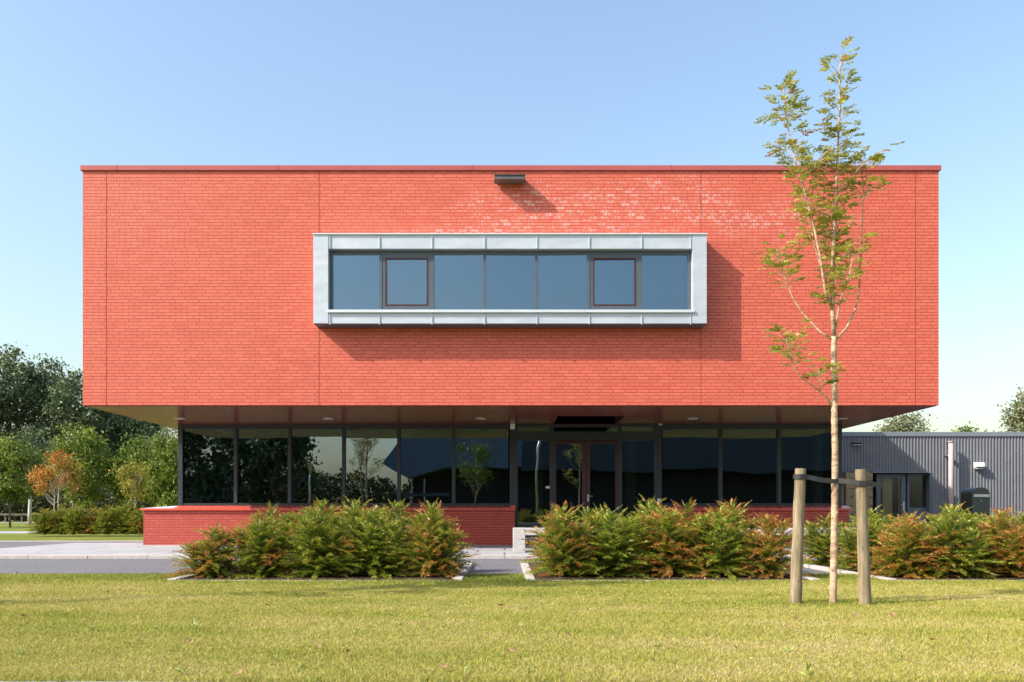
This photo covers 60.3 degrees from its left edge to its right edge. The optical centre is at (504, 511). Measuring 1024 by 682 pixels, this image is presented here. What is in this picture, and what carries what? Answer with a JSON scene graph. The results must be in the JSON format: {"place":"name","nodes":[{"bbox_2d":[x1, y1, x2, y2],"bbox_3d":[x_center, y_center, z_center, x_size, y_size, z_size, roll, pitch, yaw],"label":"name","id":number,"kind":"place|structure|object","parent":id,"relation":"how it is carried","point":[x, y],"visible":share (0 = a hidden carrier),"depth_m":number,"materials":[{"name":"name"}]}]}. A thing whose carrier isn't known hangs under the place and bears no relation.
{"place":"outdoors","nodes":[
{"label":"outdoors","id":0,"kind":"place"},
{"bbox_2d":[0,531,37,532],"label":"path","id":1,"kind":"structure","parent":0,"point":[16,531],"depth_m":36.23,"materials":[{"name":"concrete"}]},
{"bbox_2d":[0,541,117,547],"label":"road","id":2,"kind":"structure","parent":0,"point":[6,544],"depth_m":22.54,"materials":[{"name":"grey asphalt"}]},
{"bbox_2d":[0,680,131,681],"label":"path","id":3,"kind":"structure","parent":0,"point":[66,681],"depth_m":3.98,"materials":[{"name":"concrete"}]},
{"bbox_2d":[0,533,142,540],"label":"field","id":4,"kind":"structure","parent":0,"point":[52,537],"depth_m":27.65,"materials":[{"name":"green plant"}]},
{"bbox_2d":[23,508,60,535],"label":"evergreen shrub","id":5,"kind":"object","parent":4,"relation":"on","point":[42,518],"visible":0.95,"depth_m":28.85,"materials":[{"name":"green plant"}]},
{"bbox_2d":[42,503,76,534],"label":"evergreen shrub","id":6,"kind":"object","parent":4,"relation":"on","point":[59,512],"visible":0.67,"depth_m":29.01,"materials":[{"name":"green plant"}]},
{"bbox_2d":[54,503,92,534],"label":"evergreen shrub","id":7,"kind":"object","parent":4,"relation":"on","point":[73,528],"visible":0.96,"depth_m":28.83,"materials":[{"name":"green plant"}]},
{"bbox_2d":[76,507,111,535],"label":"evergreen shrub","id":8,"kind":"object","parent":4,"relation":"on","point":[90,519],"visible":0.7,"depth_m":29.05,"materials":[{"name":"green plant"}]},
{"bbox_2d":[88,505,122,534],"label":"evergreen shrub","id":9,"kind":"object","parent":4,"relation":"on","point":[107,529],"visible":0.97,"depth_m":28.81,"materials":[{"name":"green plant"}]},
{"bbox_2d":[109,502,137,534],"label":"evergreen shrub","id":10,"kind":"object","parent":4,"relation":"on","point":[122,518],"visible":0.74,"depth_m":29.04,"materials":[{"name":"green plant"}]},
{"bbox_2d":[120,509,142,534],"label":"evergreen shrub","id":11,"kind":"object","parent":4,"relation":"on","point":[138,521],"visible":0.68,"depth_m":28.84,"materials":[{"name":"green plant"}]},
{"bbox_2d":[105,541,142,542],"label":"curb","id":12,"kind":"structure","parent":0,"point":[126,542],"depth_m":22.54,"materials":[{"name":"concrete"}]},
{"bbox_2d":[0,519,504,558],"bbox_3d":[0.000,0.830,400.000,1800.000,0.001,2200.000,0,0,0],"label":"ground","id":13,"kind":"structure","parent":0,"point":[15,526],"depth_m":49.34,"materials":[{"name":"green plant"}]},
{"bbox_2d":[0,513,39,521],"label":"rail fence","id":14,"kind":"object","parent":13,"relation":"on","point":[6,514],"visible":0.3,"depth_m":70.53,"materials":[{"name":"brown wood"}]},
{"bbox_2d":[0,372,43,484],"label":"poplar tree","id":15,"kind":"object","parent":13,"relation":"on","point":[8,413],"visible":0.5,"depth_m":92.85,"materials":[{"name":"green plant"}]},
{"bbox_2d":[0,433,47,527],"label":"maple tree","id":16,"kind":"object","parent":13,"relation":"on","point":[15,482],"visible":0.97,"depth_m":45.72,"materials":[{"name":"green plant"}]},
{"bbox_2d":[7,422,50,524],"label":"birch tree","id":17,"kind":"object","parent":13,"relation":"on","point":[31,434],"visible":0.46,"depth_m":56.89,"materials":[{"name":"green plant"}]},
{"bbox_2d":[0,342,64,510],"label":"poplar tree","id":18,"kind":"object","parent":13,"relation":"on","point":[22,371],"visible":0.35,"depth_m":94.35,"materials":[{"name":"green plant"}]},
{"bbox_2d":[3,353,85,483],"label":"poplar tree","id":19,"kind":"object","parent":13,"relation":"on","point":[55,365],"visible":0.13,"depth_m":96.88,"materials":[{"name":"green plant"}]},
{"bbox_2d":[43,433,68,506],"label":"birch tree","id":20,"kind":"object","parent":13,"relation":"on","point":[48,463],"visible":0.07,"depth_m":59.70,"materials":[{"name":"green plant"}]},
{"bbox_2d":[25,449,87,509],"bbox_3d":[-19.392,-0.915,38.160,2.426,3.680,2.140,0,0,-30],"label":"autumn tree","id":21,"kind":"object","parent":13,"relation":"on","point":[48,474],"visible":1,"depth_m":38.01,"materials":[{"name":"orange plant"}]},
{"bbox_2d":[20,366,134,482],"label":"poplar tree","id":22,"kind":"object","parent":13,"relation":"on","point":[69,391],"visible":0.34,"depth_m":93.30,"materials":[{"name":"green plant"}]},
{"bbox_2d":[40,421,117,517],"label":"maple tree","id":23,"kind":"object","parent":13,"relation":"on","point":[73,445],"visible":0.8,"depth_m":43.57,"materials":[{"name":"green plant"}]},
{"bbox_2d":[0,477,177,521],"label":"undergrowth","id":24,"kind":"object","parent":13,"relation":"on","point":[42,503],"visible":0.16,"depth_m":72.93,"materials":[{"name":"green plant"}]},
{"bbox_2d":[73,402,146,448],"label":"poplar tree","id":25,"kind":"object","parent":13,"relation":"on","point":[100,426],"visible":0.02,"depth_m":99.64,"materials":[{"name":"green plant"}]},
{"bbox_2d":[98,433,159,513],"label":"maple tree","id":26,"kind":"object","parent":13,"relation":"on","point":[134,450],"visible":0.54,"depth_m":44.52,"materials":[{"name":"green plant"}]},
{"bbox_2d":[108,458,156,506],"bbox_3d":[-15.993,-0.714,37.881,1.980,3.271,1.911,0,0,-14],"label":"autumn tree","id":27,"kind":"object","parent":13,"relation":"on","point":[131,477],"visible":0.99,"depth_m":37.88,"materials":[{"name":"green plant"}]},
{"bbox_2d":[95,412,172,455],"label":"poplar tree","id":28,"kind":"object","parent":13,"relation":"on","point":[137,426],"visible":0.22,"depth_m":95.64,"materials":[{"name":"green plant"}]},
{"bbox_2d":[133,431,177,506],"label":"maple tree","id":29,"kind":"object","parent":13,"relation":"on","point":[165,490],"visible":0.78,"depth_m":43.48,"materials":[{"name":"green plant"}]},
{"bbox_2d":[135,433,175,506],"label":"birch tree","id":30,"kind":"object","parent":13,"relation":"on","point":[154,444],"visible":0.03,"depth_m":61.44,"materials":[{"name":"green plant"}]},
{"bbox_2d":[134,425,177,478],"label":"willow tree","id":31,"kind":"object","parent":13,"relation":"on","point":[166,429],"visible":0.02,"depth_m":79.77,"materials":[{"name":"green plant"}]},
{"bbox_2d":[167,564,244,580],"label":"kerb","id":32,"kind":"structure","parent":13,"relation":"on","point":[182,577],"depth_m":10.03,"materials":[{"name":"concrete"}]},
{"bbox_2d":[178,580,443,580],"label":"kerb","id":33,"kind":"structure","parent":13,"relation":"on","point":[323,580],"depth_m":9.79,"materials":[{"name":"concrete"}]},
{"bbox_2d":[182,562,464,579],"bbox_3d":[-2.105,0.789,11.525,3.070,0.062,3.350,0,0,0],"label":"planting bed","id":34,"kind":"object","parent":13,"relation":"on","point":[354,577],"depth_m":10.15,"materials":[{"name":"soil"}]},
{"bbox_2d":[158,522,253,578],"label":"evergreen shrub","id":35,"kind":"object","parent":34,"relation":"on","point":[206,553],"visible":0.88,"depth_m":10.20,"materials":[{"name":"green plant"}]},
{"bbox_2d":[220,512,310,579],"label":"evergreen shrub","id":36,"kind":"object","parent":34,"relation":"on","point":[264,559],"visible":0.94,"depth_m":10.23,"materials":[{"name":"green plant"}]},
{"bbox_2d":[236,500,302,569],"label":"evergreen shrub","id":37,"kind":"object","parent":34,"relation":"on","point":[270,509],"visible":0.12,"depth_m":11.41,"materials":[{"name":"green plant"}]},
{"bbox_2d":[278,502,346,569],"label":"evergreen shrub","id":38,"kind":"object","parent":34,"relation":"on","point":[293,517],"visible":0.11,"depth_m":11.31,"materials":[{"name":"green plant"}]},
{"bbox_2d":[271,499,366,579],"bbox_3d":[-2.132,0.304,10.295,1.258,0.974,1.208,0,0,11],"label":"evergreen shrub","id":39,"kind":"object","parent":34,"relation":"on","point":[318,558],"visible":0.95,"depth_m":10.19,"materials":[{"name":"green plant"}]},
{"bbox_2d":[334,495,385,570],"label":"evergreen shrub","id":40,"kind":"object","parent":34,"relation":"on","point":[351,513],"visible":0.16,"depth_m":11.26,"materials":[{"name":"green plant"}]},
{"bbox_2d":[318,505,419,579],"bbox_3d":[-1.585,0.339,10.438,1.298,0.867,1.264,0,0,36],"label":"evergreen shrub","id":41,"kind":"object","parent":34,"relation":"on","point":[375,560],"visible":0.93,"depth_m":10.26,"materials":[{"name":"green plant"}]},
{"bbox_2d":[340,498,419,572],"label":"evergreen shrub","id":42,"kind":"object","parent":34,"relation":"on","point":[393,516],"visible":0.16,"depth_m":11.25,"materials":[{"name":"green plant"}]},
{"bbox_2d":[386,498,480,577],"bbox_3d":[-0.849,0.303,10.350,1.197,0.955,1.246,0,0,3],"label":"evergreen shrub","id":43,"kind":"object","parent":34,"relation":"on","point":[427,552],"visible":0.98,"depth_m":10.28,"materials":[{"name":"green plant"}]},
{"bbox_2d":[400,500,476,569],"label":"evergreen shrub","id":44,"kind":"object","parent":34,"relation":"on","point":[438,515],"visible":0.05,"depth_m":11.45,"materials":[{"name":"green plant"}]},
{"bbox_2d":[521,561,534,580],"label":"kerb","id":45,"kind":"structure","parent":13,"relation":"on","point":[524,566],"depth_m":11.15,"materials":[{"name":"concrete"}]},
{"bbox_2d":[528,562,808,579],"bbox_3d":[1.870,0.789,11.525,3.060,0.062,3.350,0,0,0],"label":"planting bed","id":46,"kind":"object","parent":13,"relation":"on","point":[621,577],"visible":0.07,"depth_m":10.15,"materials":[{"name":"soil"}]},
{"bbox_2d":[519,508,589,570],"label":"evergreen shrub","id":47,"kind":"object","parent":46,"relation":"on","point":[532,553],"visible":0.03,"depth_m":11.38,"materials":[{"name":"green plant"}]},
{"bbox_2d":[517,500,606,577],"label":"evergreen shrub","id":48,"kind":"object","parent":46,"relation":"on","point":[560,556],"visible":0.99,"depth_m":10.24,"materials":[{"name":"green plant"}]},
{"bbox_2d":[575,504,640,569],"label":"evergreen shrub","id":49,"kind":"object","parent":46,"relation":"on","point":[587,513],"visible":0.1,"depth_m":11.37,"materials":[{"name":"green plant"}]},
{"bbox_2d":[563,503,673,578],"bbox_3d":[1.318,0.332,10.377,1.416,0.905,1.544,0,0,12],"label":"evergreen shrub","id":50,"kind":"object","parent":46,"relation":"on","point":[611,545],"visible":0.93,"depth_m":10.24,"materials":[{"name":"green plant"}]},
{"bbox_2d":[617,494,680,568],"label":"evergreen shrub","id":51,"kind":"object","parent":46,"relation":"on","point":[650,506],"visible":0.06,"depth_m":11.26,"materials":[{"name":"green plant"}]},
{"bbox_2d":[624,499,718,578],"bbox_3d":[1.918,0.311,10.437,1.266,0.943,1.290,0,0,21],"label":"evergreen shrub","id":52,"kind":"object","parent":46,"relation":"on","point":[668,544],"visible":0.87,"depth_m":10.30,"materials":[{"name":"green plant"}]},
{"bbox_2d":[639,497,711,568],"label":"evergreen shrub","id":53,"kind":"object","parent":46,"relation":"on","point":[689,511],"visible":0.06,"depth_m":11.33,"materials":[{"name":"green plant"}]},
{"bbox_2d":[661,506,761,580],"bbox_3d":[2.467,0.343,10.334,1.224,0.892,1.140,0,0,-41],"label":"evergreen shrub","id":54,"kind":"object","parent":46,"relation":"on","point":[722,556],"visible":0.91,"depth_m":10.21,"materials":[{"name":"green plant"}]},
{"bbox_2d":[695,498,771,569],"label":"evergreen shrub","id":55,"kind":"object","parent":46,"relation":"on","point":[732,509],"visible":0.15,"depth_m":11.18,"materials":[{"name":"green plant"}]},
{"bbox_2d":[729,511,813,578],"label":"evergreen shrub","id":56,"kind":"object","parent":46,"relation":"on","point":[770,545],"visible":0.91,"depth_m":10.14,"materials":[{"name":"green plant"}]},
{"bbox_2d":[789,563,896,580],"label":"kerb","id":57,"kind":"structure","parent":13,"relation":"on","point":[818,567],"depth_m":11.34,"materials":[{"name":"concrete"}]},
{"bbox_2d":[872,411,939,431],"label":"roadside tree","id":58,"kind":"object","parent":13,"relation":"on","point":[892,426],"visible":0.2,"depth_m":61.40,"materials":[{"name":"green plant"}]},
{"bbox_2d":[805,562,1023,579],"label":"planting bed","id":59,"kind":"object","parent":13,"relation":"on","point":[999,577],"depth_m":10.15,"materials":[{"name":"soil"}]},
{"bbox_2d":[788,513,851,564],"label":"evergreen shrub","id":60,"kind":"object","parent":59,"relation":"on","point":[819,552],"visible":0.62,"depth_m":12.51,"materials":[{"name":"green plant"}]},
{"bbox_2d":[823,517,889,570],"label":"evergreen shrub","id":61,"kind":"object","parent":59,"relation":"on","point":[850,542],"visible":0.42,"depth_m":11.21,"materials":[{"name":"green plant"}]},
{"bbox_2d":[838,504,895,564],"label":"evergreen shrub","id":62,"kind":"object","parent":59,"relation":"on","point":[876,516],"visible":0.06,"depth_m":12.45,"materials":[{"name":"green plant"}]},
{"bbox_2d":[844,514,962,579],"bbox_3d":[4.688,0.400,10.308,1.226,0.760,1.265,0,0,-36],"label":"evergreen shrub","id":63,"kind":"object","parent":59,"relation":"on","point":[898,554],"visible":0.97,"depth_m":10.17,"materials":[{"name":"green plant"}]},
{"bbox_2d":[882,513,933,570],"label":"evergreen shrub","id":64,"kind":"object","parent":59,"relation":"on","point":[893,528],"visible":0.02,"depth_m":11.31,"materials":[{"name":"green plant"}]},
{"bbox_2d":[886,509,929,552],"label":"evergreen shrub","id":65,"kind":"object","parent":59,"relation":"on","point":[907,514],"visible":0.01,"depth_m":12.42,"materials":[{"name":"green plant"}]},
{"bbox_2d":[919,502,990,571],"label":"evergreen shrub","id":66,"kind":"object","parent":59,"relation":"on","point":[954,509],"visible":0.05,"depth_m":11.26,"materials":[{"name":"green plant"}]},
{"bbox_2d":[900,501,1015,579],"bbox_3d":[5.285,0.326,10.230,1.186,0.909,1.338,0,0,38],"label":"evergreen shrub","id":67,"kind":"object","parent":59,"relation":"on","point":[948,529],"visible":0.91,"depth_m":10.12,"materials":[{"name":"green plant"}]},
{"bbox_2d":[956,508,989,521],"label":"evergreen shrub","id":68,"kind":"object","parent":59,"relation":"on","point":[981,518],"visible":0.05,"depth_m":12.33,"materials":[{"name":"green plant"}]},
{"bbox_2d":[954,506,1023,576],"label":"evergreen shrub","id":69,"kind":"object","parent":59,"relation":"on","point":[1009,538],"visible":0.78,"depth_m":10.24,"materials":[{"name":"green plant"}]},
{"bbox_2d":[961,511,1023,568],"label":"evergreen shrub","id":70,"kind":"object","parent":59,"relation":"on","point":[990,521],"visible":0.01,"depth_m":11.33,"materials":[{"name":"green plant"}]},
{"bbox_2d":[1006,503,1023,567],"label":"evergreen shrub","id":71,"kind":"object","parent":59,"relation":"on","point":[1021,520],"visible":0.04,"depth_m":11.39,"materials":[{"name":"green plant"}]},
{"bbox_2d":[951,421,986,431],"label":"roadside tree","id":72,"kind":"object","parent":13,"relation":"on","point":[966,429],"visible":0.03,"depth_m":65.75,"materials":[{"name":"green plant"}]},
{"bbox_2d":[961,487,989,519],"bbox_3d":[11.837,0.090,22.173,0.551,1.399,0.374,0,0,0],"label":"letterbox","id":73,"kind":"object","parent":13,"relation":"on","point":[976,499],"visible":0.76,"depth_m":22.00,"materials":[{"name":"metal"}]},
{"bbox_2d":[973,499,988,517],"bbox_3d":[11.887,-0.071,21.995,0.414,0.482,0.008,0,0,0],"label":"door","id":74,"kind":"structure","parent":73,"relation":"in","point":[979,506],"depth_m":21.99,"materials":[{"name":"grey metal"}]},
{"bbox_2d":[993,384,1023,431],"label":"roadside tree","id":75,"kind":"object","parent":13,"relation":"on","point":[1016,418],"visible":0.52,"depth_m":57.84,"materials":[{"name":"green plant"}]},
{"bbox_2d":[0,543,842,554],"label":"pavement","id":76,"kind":"structure","parent":0,"point":[100,549],"depth_m":17.25,"materials":[{"name":"concrete"}]},
{"bbox_2d":[513,528,582,552],"bbox_3d":[1.195,0.517,16.150,2.082,0.445,0.500,0,0,0],"label":"concrete bench","id":77,"kind":"object","parent":76,"relation":"on","point":[517,544],"visible":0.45,"depth_m":15.90,"materials":[{"name":"grey concrete"}]},
{"bbox_2d":[743,528,851,534],"bbox_3d":[5.016,0.517,16.150,3.159,0.445,0.500,0,0,0],"label":"concrete bench","id":78,"kind":"object","parent":76,"relation":"on","point":[787,530],"depth_m":15.90,"materials":[{"name":"grey concrete"}]},
{"bbox_2d":[0,559,844,573],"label":"road","id":79,"kind":"structure","parent":0,"point":[107,566],"depth_m":12.70,"materials":[{"name":"grey asphalt"}]},
{"bbox_2d":[0,555,845,558],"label":"kerb","id":80,"kind":"structure","parent":79,"relation":"on","point":[185,556],"depth_m":14.80,"materials":[{"name":"concrete"}]},
{"bbox_2d":[454,561,472,580],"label":"kerb","id":81,"kind":"structure","parent":79,"relation":"on","point":[462,572],"depth_m":10.96,"materials":[{"name":"concrete"}]},
{"bbox_2d":[80,165,940,544],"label":"brick building","id":82,"kind":"structure","parent":0,"point":[240,353],"depth_m":16.40,"materials":[{"name":"red brick"}]},
{"bbox_2d":[183,425,509,505],"bbox_3d":[-3.576,-1.050,19.954,7.382,1.830,0.132,0,0,0],"label":"window","id":83,"kind":"structure","parent":82,"relation":"in","point":[226,465],"depth_m":19.95,"materials":[{"name":"black glass"}]},
{"bbox_2d":[336,256,378,308],"bbox_3d":[-2.713,-4.219,16.301,0.808,1.011,0.022,0,0,0],"label":"venetian blind","id":84,"kind":"object","parent":82,"relation":"attached to","point":[357,299],"visible":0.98,"depth_m":16.30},
{"bbox_2d":[387,260,426,303],"bbox_3d":[-1.798,-4.219,16.301,0.883,1.011,0.022,0,0,0],"label":"venetian blind","id":85,"kind":"object","parent":82,"relation":"attached to","point":[406,299],"visible":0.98,"depth_m":16.30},
{"bbox_2d":[435,256,482,308],"bbox_3d":[-0.844,-4.219,16.301,0.883,1.011,0.022,0,0,0],"label":"venetian blind","id":86,"kind":"object","parent":82,"relation":"attached to","point":[458,299],"visible":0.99,"depth_m":16.30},
{"bbox_2d":[494,174,525,183],"bbox_3d":[0.096,-6.127,16.260,0.577,0.095,0.280,0,0,0],"label":"wall floodlight","id":87,"kind":"object","parent":82,"relation":"attached to","point":[509,178],"depth_m":16.14,"materials":[{"name":"grey metal"}]},
{"bbox_2d":[487,256,533,308],"bbox_3d":[0.109,-4.219,16.301,0.883,1.011,0.022,0,0,0],"label":"venetian blind","id":88,"kind":"object","parent":82,"relation":"attached to","point":[510,299],"visible":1,"depth_m":16.30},
{"bbox_2d":[313,233,707,327],"bbox_3d":[0.101,-4.236,16.363,7.305,1.663,0.675,0,0,0],"label":"bay window","id":89,"kind":"structure","parent":82,"relation":"in","point":[388,246],"depth_m":16.07,"materials":[{"name":"metal"}]},
{"bbox_2d":[538,256,585,308],"bbox_3d":[1.062,-4.219,16.301,0.883,1.011,0.022,0,0,0],"label":"venetian blind","id":90,"kind":"object","parent":82,"relation":"attached to","point":[561,299],"visible":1,"depth_m":16.30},
{"bbox_2d":[554,441,585,537],"bbox_3d":[1.474,-0.437,19.950,0.728,2.315,0.060,0,0,0],"label":"door","id":91,"kind":"structure","parent":82,"relation":"in","point":[569,456],"depth_m":19.95,"materials":[{"name":"black glass"}]},
{"bbox_2d":[586,441,617,540],"bbox_3d":[2.204,-0.437,19.921,0.715,2.315,0.118,0,0,0],"label":"door","id":92,"kind":"structure","parent":82,"relation":"in","point":[601,456],"depth_m":19.95,"materials":[{"name":"black glass"}]},
{"bbox_2d":[594,260,633,303],"bbox_3d":[2.015,-4.219,16.301,0.883,1.011,0.022,0,0,0],"label":"venetian blind","id":93,"kind":"object","parent":82,"relation":"attached to","point":[613,299],"visible":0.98,"depth_m":16.30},
{"bbox_2d":[642,256,684,308],"bbox_3d":[2.928,-4.219,16.301,0.802,1.011,0.022,0,0,0],"label":"venetian blind","id":94,"kind":"object","parent":82,"relation":"attached to","point":[663,299],"visible":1,"depth_m":16.30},
{"bbox_2d":[662,425,831,505],"bbox_3d":[5.527,-1.050,19.954,3.967,1.830,0.132,0,0,0],"label":"window","id":95,"kind":"structure","parent":82,"relation":"in","point":[708,464],"depth_m":19.95,"materials":[{"name":"black glass"}]},
{"bbox_2d":[0,572,1023,681],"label":"lawn","id":96,"kind":"structure","parent":0,"point":[490,662],"depth_m":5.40,"materials":[{"name":"plant"}]},
{"bbox_2d":[790,468,805,603],"bbox_3d":[2.449,0.230,7.370,0.137,1.184,0.098,0,0,0],"label":"tree stake","id":97,"kind":"object","parent":96,"relation":"on","point":[797,549],"visible":0.81,"depth_m":7.33,"materials":[{"name":"brown wood"}]},
{"bbox_2d":[798,662,813,675],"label":"weed","id":98,"kind":"object","parent":96,"relation":"on","point":[807,668],"visible":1,"depth_m":4.08,"materials":[{"name":"green plant"}]},
{"bbox_2d":[752,36,904,603],"bbox_3d":[2.675,-1.537,7.380,1.185,4.675,0.696,0,0,0],"label":"young tree","id":99,"kind":"object","parent":96,"relation":"on","point":[835,217],"visible":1,"depth_m":7.34,"materials":[{"name":"green plant"}]},
{"bbox_2d":[793,474,884,486],"bbox_3d":[2.773,-0.256,7.324,0.725,0.112,0.108,0,0,9],"label":"tree tie","id":100,"kind":"object","parent":99,"relation":"attached to","point":[839,480],"visible":0.94,"depth_m":7.32,"materials":[{"name":"black rubber"}]},
{"bbox_2d":[855,469,871,604],"bbox_3d":[2.970,0.235,7.300,0.133,1.172,0.099,0,0,0],"label":"tree stake","id":101,"kind":"object","parent":96,"relation":"on","point":[864,579],"visible":0.83,"depth_m":7.26,"materials":[{"name":"brown wood"}]},
{"bbox_2d":[0,0,1023,443],"label":"sky","id":102,"kind":"structure","parent":0,"point":[83,82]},
{"bbox_2d":[842,432,1023,528],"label":"corrugated building","id":103,"kind":"structure","parent":0,"point":[910,469],"depth_m":29.19,"materials":[{"name":"grey metal"}]},
{"bbox_2d":[876,474,905,519],"bbox_3d":[12.889,-0.244,29.394,0.967,2.029,0.132,0,0,0],"label":"door","id":104,"kind":"structure","parent":103,"relation":"in","point":[902,477],"depth_m":29.40,"materials":[{"name":"grey metal"}]},
{"bbox_2d":[907,474,926,510],"bbox_3d":[13.790,-0.646,29.430,0.721,1.226,0.060,0,0,0],"label":"window","id":105,"kind":"structure","parent":103,"relation":"in","point":[908,509],"depth_m":29.40,"materials":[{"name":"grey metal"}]},
{"bbox_2d":[944,441,953,508],"bbox_3d":[14.620,-0.771,28.988,0.194,3.082,0.365,0,0,0],"label":"vent pipe","id":106,"kind":"object","parent":103,"relation":"attached to","point":[950,472],"visible":0.82,"depth_m":28.84,"materials":[{"name":"metal"}]},
{"bbox_2d":[974,462,984,468],"bbox_3d":[15.642,-1.516,29.058,0.280,0.217,0.213,0,0,0],"label":"wall lamp","id":107,"kind":"object","parent":103,"relation":"attached to","point":[979,465],"visible":1,"depth_m":28.97,"materials":[{"name":"white plastic"}]},
{"label":"road","id":108,"kind":"structure","parent":0,"visible":0},
{"bbox_2d":[843,472,872,527],"bbox_3d":[11.564,-0.270,28.845,0.943,2.080,0.110,0,0,0],"label":"slatted screen","id":109,"kind":"object","parent":108,"relation":"on","point":[849,490],"visible":0.43,"depth_m":28.79,"materials":[{"name":"wood"}]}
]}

